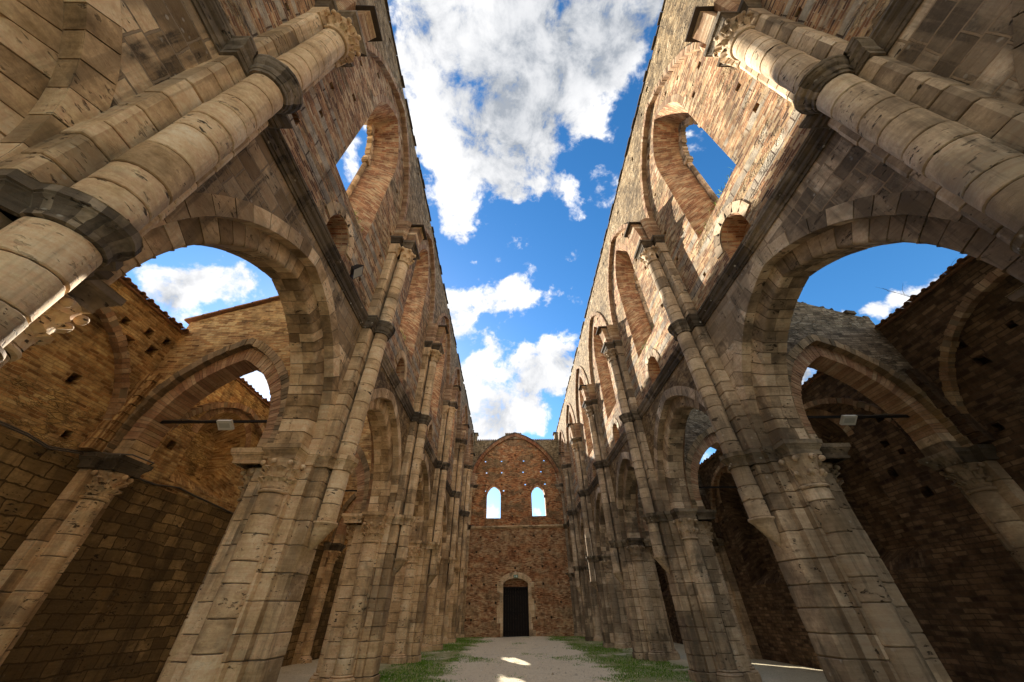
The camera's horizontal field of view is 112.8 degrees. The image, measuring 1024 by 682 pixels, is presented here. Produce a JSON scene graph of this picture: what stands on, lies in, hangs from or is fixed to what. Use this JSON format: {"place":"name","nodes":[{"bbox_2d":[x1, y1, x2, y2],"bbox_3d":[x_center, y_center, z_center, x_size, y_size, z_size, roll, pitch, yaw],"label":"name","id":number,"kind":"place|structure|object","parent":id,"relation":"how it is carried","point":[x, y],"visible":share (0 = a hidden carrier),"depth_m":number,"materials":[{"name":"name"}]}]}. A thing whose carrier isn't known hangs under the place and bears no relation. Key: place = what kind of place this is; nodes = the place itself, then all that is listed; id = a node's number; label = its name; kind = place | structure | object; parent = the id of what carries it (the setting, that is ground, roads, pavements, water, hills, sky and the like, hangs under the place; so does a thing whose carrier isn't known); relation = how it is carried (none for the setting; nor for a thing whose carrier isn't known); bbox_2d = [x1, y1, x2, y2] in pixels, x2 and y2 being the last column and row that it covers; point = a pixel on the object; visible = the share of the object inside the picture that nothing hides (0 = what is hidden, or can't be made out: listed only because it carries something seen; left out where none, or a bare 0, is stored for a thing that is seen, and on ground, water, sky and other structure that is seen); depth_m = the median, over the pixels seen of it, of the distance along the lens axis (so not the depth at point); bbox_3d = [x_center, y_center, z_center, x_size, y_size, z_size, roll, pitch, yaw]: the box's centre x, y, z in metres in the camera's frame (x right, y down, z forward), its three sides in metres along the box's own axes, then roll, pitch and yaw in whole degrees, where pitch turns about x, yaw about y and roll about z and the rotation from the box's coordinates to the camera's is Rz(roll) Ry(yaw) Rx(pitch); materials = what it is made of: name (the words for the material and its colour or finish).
{"place":"outdoors","nodes":[
{"label":"outdoors","id":0,"kind":"place"},
{"bbox_2d":[378,636,693,681],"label":"grass","id":1,"kind":"structure","parent":0,"point":[456,647],"depth_m":13.02,"materials":[{"name":"green plant"}]},
{"bbox_2d":[125,0,966,517],"label":"sky","id":2,"kind":"structure","parent":0,"point":[522,112],"materials":[{"name":"blue"}]},
{"bbox_2d":[277,636,827,681],"bbox_3d":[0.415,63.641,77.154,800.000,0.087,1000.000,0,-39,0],"label":"ground","id":3,"kind":"structure","parent":0,"point":[771,671],"depth_m":12.76,"materials":[{"name":"beige gravel"}]},
{"bbox_2d":[0,276,347,681],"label":"aisle wall","id":4,"kind":"structure","parent":3,"relation":"on","point":[105,561],"depth_m":7.64,"materials":[{"name":"brick"}]},
{"bbox_2d":[0,421,233,513],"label":"stone string course","id":5,"kind":"object","parent":4,"relation":"attached to","point":[25,433],"visible":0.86,"depth_m":7.08,"materials":[{"name":"brown stone"}]},
{"bbox_2d":[169,408,250,499],"bbox_3d":[-9.513,3.318,10.687,0.717,2.635,2.543,0,-39,0],"label":"blind window","id":6,"kind":"structure","parent":4,"relation":"in","point":[206,467],"depth_m":10.94,"materials":[{"name":"brick"}]},
{"bbox_2d":[344,533,347,548],"bbox_3d":[-9.549,10.806,20.061,0.717,2.645,2.531,0,-39,0],"label":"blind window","id":7,"kind":"structure","parent":4,"relation":"in","point":[345,541],"depth_m":20.14,"materials":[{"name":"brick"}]},
{"bbox_2d":[353,415,370,512],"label":"aisle arch","id":8,"kind":"structure","parent":4,"relation":"on","point":[363,456],"depth_m":13.16,"materials":[{"name":"stone"}]},
{"bbox_2d":[0,0,382,367],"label":"stone pier","id":9,"kind":"structure","parent":3,"relation":"on","point":[86,206],"depth_m":3.36,"materials":[{"name":"stone"}]},
{"bbox_2d":[157,221,426,681],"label":"stone pier","id":10,"kind":"structure","parent":3,"relation":"on","point":[238,624],"depth_m":6.41,"materials":[{"name":"stone"}]},
{"bbox_2d":[103,295,289,463],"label":"aisle arch","id":11,"kind":"structure","parent":10,"relation":"on","point":[210,352],"depth_m":8.96,"materials":[{"name":"stone"}]},
{"bbox_2d":[160,420,266,423],"bbox_3d":[-7.139,1.957,8.238,2.920,0.056,0.044,0,-39,0],"label":"tie bar","id":12,"kind":"object","parent":11,"relation":"attached to","point":[234,421],"visible":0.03,"depth_m":8.22,"materials":[{"name":"metal"}]},
{"bbox_2d":[163,419,234,429],"bbox_3d":[-7.583,1.970,8.124,1.850,0.282,0.226,0,-39,0],"label":"hanging lamp","id":13,"kind":"object","parent":12,"relation":"hanging from","point":[224,424],"visible":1,"depth_m":8.08,"materials":[{"name":"grey metal"}]},
{"bbox_2d":[0,0,474,573],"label":"nave wall","id":14,"kind":"structure","parent":10,"relation":"on","point":[276,202],"depth_m":7.26,"materials":[{"name":"stone"}]},
{"bbox_2d":[350,264,363,279],"bbox_3d":[-4.021,-1.769,8.757,0.274,0.371,0.380,16,-42,-20],"label":"floodlight","id":15,"kind":"object","parent":14,"relation":"attached to","point":[356,271],"visible":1,"depth_m":8.73,"materials":[{"name":"grey glass"}]},
{"bbox_2d":[346,94,400,238],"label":"window","id":16,"kind":"structure","parent":14,"relation":"in","point":[367,189],"depth_m":12.06,"materials":[{"name":"brick"}]},
{"bbox_2d":[399,244,428,358],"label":"window","id":17,"kind":"structure","parent":14,"relation":"in","point":[410,321],"depth_m":16.53,"materials":[{"name":"brick"}]},
{"bbox_2d":[430,324,445,419],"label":"window","id":18,"kind":"structure","parent":14,"relation":"in","point":[439,367],"depth_m":20.75,"materials":[{"name":"brick"}]},
{"bbox_2d":[449,375,456,458],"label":"window","id":19,"kind":"structure","parent":14,"relation":"in","point":[455,379],"depth_m":25.32,"materials":[{"name":"stone"}]},
{"bbox_2d":[462,410,464,423],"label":"window","id":20,"kind":"structure","parent":14,"relation":"in","point":[463,418],"depth_m":31.64,"materials":[{"name":"stone"}]},
{"bbox_2d":[308,323,448,681],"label":"stone pier","id":21,"kind":"structure","parent":3,"relation":"on","point":[375,559],"depth_m":11.06,"materials":[{"name":"stone"}]},
{"bbox_2d":[381,384,460,663],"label":"stone pier","id":22,"kind":"structure","parent":3,"relation":"on","point":[415,575],"depth_m":15.81,"materials":[{"name":"stone"}]},
{"bbox_2d":[330,468,356,543],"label":"aisle arch","id":23,"kind":"structure","parent":22,"relation":"on","point":[340,530],"depth_m":17.82,"materials":[{"name":"stone"}]},
{"bbox_2d":[421,424,469,650],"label":"stone pier","id":24,"kind":"structure","parent":3,"relation":"on","point":[440,585],"depth_m":20.97,"materials":[{"name":"stone"}]},
{"bbox_2d":[442,453,474,643],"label":"stone pier","id":25,"kind":"structure","parent":3,"relation":"on","point":[451,609],"depth_m":26.14,"materials":[{"name":"stone"}]},
{"bbox_2d":[456,473,479,637],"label":"stone pier","id":26,"kind":"structure","parent":3,"relation":"on","point":[462,598],"depth_m":30.46,"materials":[{"name":"stone"}]},
{"bbox_2d":[464,432,573,637],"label":"end wall","id":27,"kind":"structure","parent":3,"relation":"on","point":[528,549],"depth_m":32.22,"materials":[{"name":"brown brick"}]},
{"bbox_2d":[485,483,501,515],"bbox_3d":[-1.891,16.602,35.265,1.758,3.380,0.855,0,-39,0],"label":"window","id":28,"kind":"structure","parent":27,"relation":"in","point":[492,485],"depth_m":35.70,"materials":[{"name":"brick"}]},
{"bbox_2d":[503,588,528,636],"bbox_3d":[0.336,23.531,29.558,2.186,3.260,0.129,0,-39,0],"label":"door","id":29,"kind":"structure","parent":27,"relation":"in","point":[514,603],"depth_m":29.50,"materials":[{"name":"brown wood"}]},
{"bbox_2d":[530,483,546,514],"bbox_3d":[2.725,16.522,35.347,1.747,3.206,0.854,0,-39,0],"label":"window","id":30,"kind":"structure","parent":27,"relation":"in","point":[537,484],"depth_m":35.78,"materials":[{"name":"brick"}]},
{"bbox_2d":[555,473,584,636],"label":"stone pier","id":31,"kind":"structure","parent":3,"relation":"on","point":[578,617],"depth_m":29.97,"materials":[{"name":"grey stone"}]},
{"bbox_2d":[559,452,602,640],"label":"stone pier","id":32,"kind":"structure","parent":3,"relation":"on","point":[586,589],"depth_m":25.80,"materials":[{"name":"grey stone"}]},
{"bbox_2d":[567,423,631,648],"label":"stone pier","id":33,"kind":"structure","parent":3,"relation":"on","point":[605,583],"depth_m":20.76,"materials":[{"name":"grey stone"}]},
{"bbox_2d":[578,384,679,661],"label":"stone pier","id":34,"kind":"structure","parent":3,"relation":"on","point":[634,572],"depth_m":15.95,"materials":[{"name":"grey stone"}]},
{"bbox_2d":[556,0,1023,572],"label":"nave wall","id":35,"kind":"structure","parent":34,"relation":"on","point":[804,196],"depth_m":8.02,"materials":[{"name":"brown stone"}]},
{"bbox_2d":[561,435,566,498],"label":"window","id":36,"kind":"structure","parent":35,"relation":"in","point":[562,441],"depth_m":36.40,"materials":[{"name":"brick"}]},
{"bbox_2d":[569,409,577,481],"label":"window","id":37,"kind":"structure","parent":35,"relation":"in","point":[570,414],"depth_m":30.19,"materials":[{"name":"stone"}]},
{"bbox_2d":[579,374,592,456],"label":"window","id":38,"kind":"structure","parent":35,"relation":"in","point":[581,382],"depth_m":25.51,"materials":[{"name":"stone"}]},
{"bbox_2d":[593,323,615,419],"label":"window","id":39,"kind":"structure","parent":35,"relation":"in","point":[606,384],"depth_m":21.10,"materials":[{"name":"brick"}]},
{"bbox_2d":[614,244,654,357],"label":"window","id":40,"kind":"structure","parent":35,"relation":"in","point":[640,322],"depth_m":16.55,"materials":[{"name":"brick"}]},
{"bbox_2d":[651,94,718,237],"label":"window","id":41,"kind":"structure","parent":35,"relation":"in","point":[696,199],"depth_m":12.03,"materials":[{"name":"brick"}]},
{"bbox_2d":[698,168,731,233],"bbox_3d":[5.748,-3.855,9.348,0.637,0.536,2.091,0,-39,0],"label":"wall plant","id":42,"kind":"object","parent":35,"relation":"on","point":[718,199],"depth_m":9.03,"materials":[{"name":"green plant"}]},
{"bbox_2d":[596,324,762,681],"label":"stone pier","id":43,"kind":"structure","parent":3,"relation":"on","point":[686,559],"depth_m":11.12,"materials":[{"name":"grey stone"}]},
{"bbox_2d":[684,409,722,509],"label":"aisle arch","id":44,"kind":"structure","parent":43,"relation":"on","point":[700,437],"depth_m":13.80,"materials":[{"name":"stone"}]},
{"bbox_2d":[699,486,736,487],"bbox_3d":[8.402,5.611,13.058,2.920,0.056,0.044,0,-39,0],"label":"tie bar","id":45,"kind":"object","parent":44,"relation":"attached to","point":[717,486],"visible":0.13,"depth_m":13.04,"materials":[{"name":"metal"}]},
{"bbox_2d":[624,218,951,681],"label":"stone pier","id":46,"kind":"structure","parent":3,"relation":"on","point":[859,620],"depth_m":6.47,"materials":[{"name":"grey stone"}]},
{"bbox_2d":[655,255,1023,681],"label":"aisle wall","id":47,"kind":"structure","parent":3,"relation":"on","point":[944,529],"depth_m":8.23,"materials":[{"name":"brown stone"}]},
{"bbox_2d":[655,560,668,595],"bbox_3d":[10.723,15.626,24.780,0.717,4.699,2.542,0,-39,0],"label":"blind window","id":48,"kind":"structure","parent":47,"relation":"in","point":[661,576],"depth_m":24.55,"materials":[{"name":"brown stone"}]},
{"bbox_2d":[638,472,716,538],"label":"aisle arch","id":49,"kind":"structure","parent":47,"relation":"on","point":[645,530],"depth_m":17.55,"materials":[{"name":"stone"}]},
{"bbox_2d":[716,467,781,585],"bbox_3d":[10.759,8.133,15.402,0.716,4.693,2.547,0,-39,0],"label":"blind window","id":50,"kind":"structure","parent":47,"relation":"in","point":[761,568],"depth_m":15.64,"materials":[{"name":"brown stone"}]},
{"bbox_2d":[806,409,931,570],"bbox_3d":[10.777,4.395,10.715,0.716,4.698,2.547,0,-39,0],"label":"blind window","id":51,"kind":"structure","parent":47,"relation":"in","point":[894,543],"depth_m":10.51,"materials":[{"name":"brown brick"}]},
{"bbox_2d":[785,301,972,456],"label":"aisle arch","id":52,"kind":"structure","parent":47,"relation":"on","point":[862,355],"depth_m":9.03,"materials":[{"name":"stone"}]},
{"bbox_3d":[8.421,1.867,8.369,2.920,0.056,0.044,0,-39,0],"label":"tie bar","id":53,"kind":"object","parent":52,"relation":"attached to","visible":0},
{"bbox_2d":[839,414,905,424],"bbox_3d":[8.882,1.875,8.263,1.820,0.282,0.226,0,-39,0],"label":"street lamp","id":54,"kind":"object","parent":53,"relation":"hanging from","point":[848,419],"visible":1,"depth_m":8.21,"materials":[{"name":"grey metal"}]},
{"bbox_2d":[684,0,1023,301],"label":"stone pier","id":55,"kind":"structure","parent":3,"relation":"on","point":[955,145],"depth_m":4.38,"materials":[{"name":"grey stone"}]}
]}

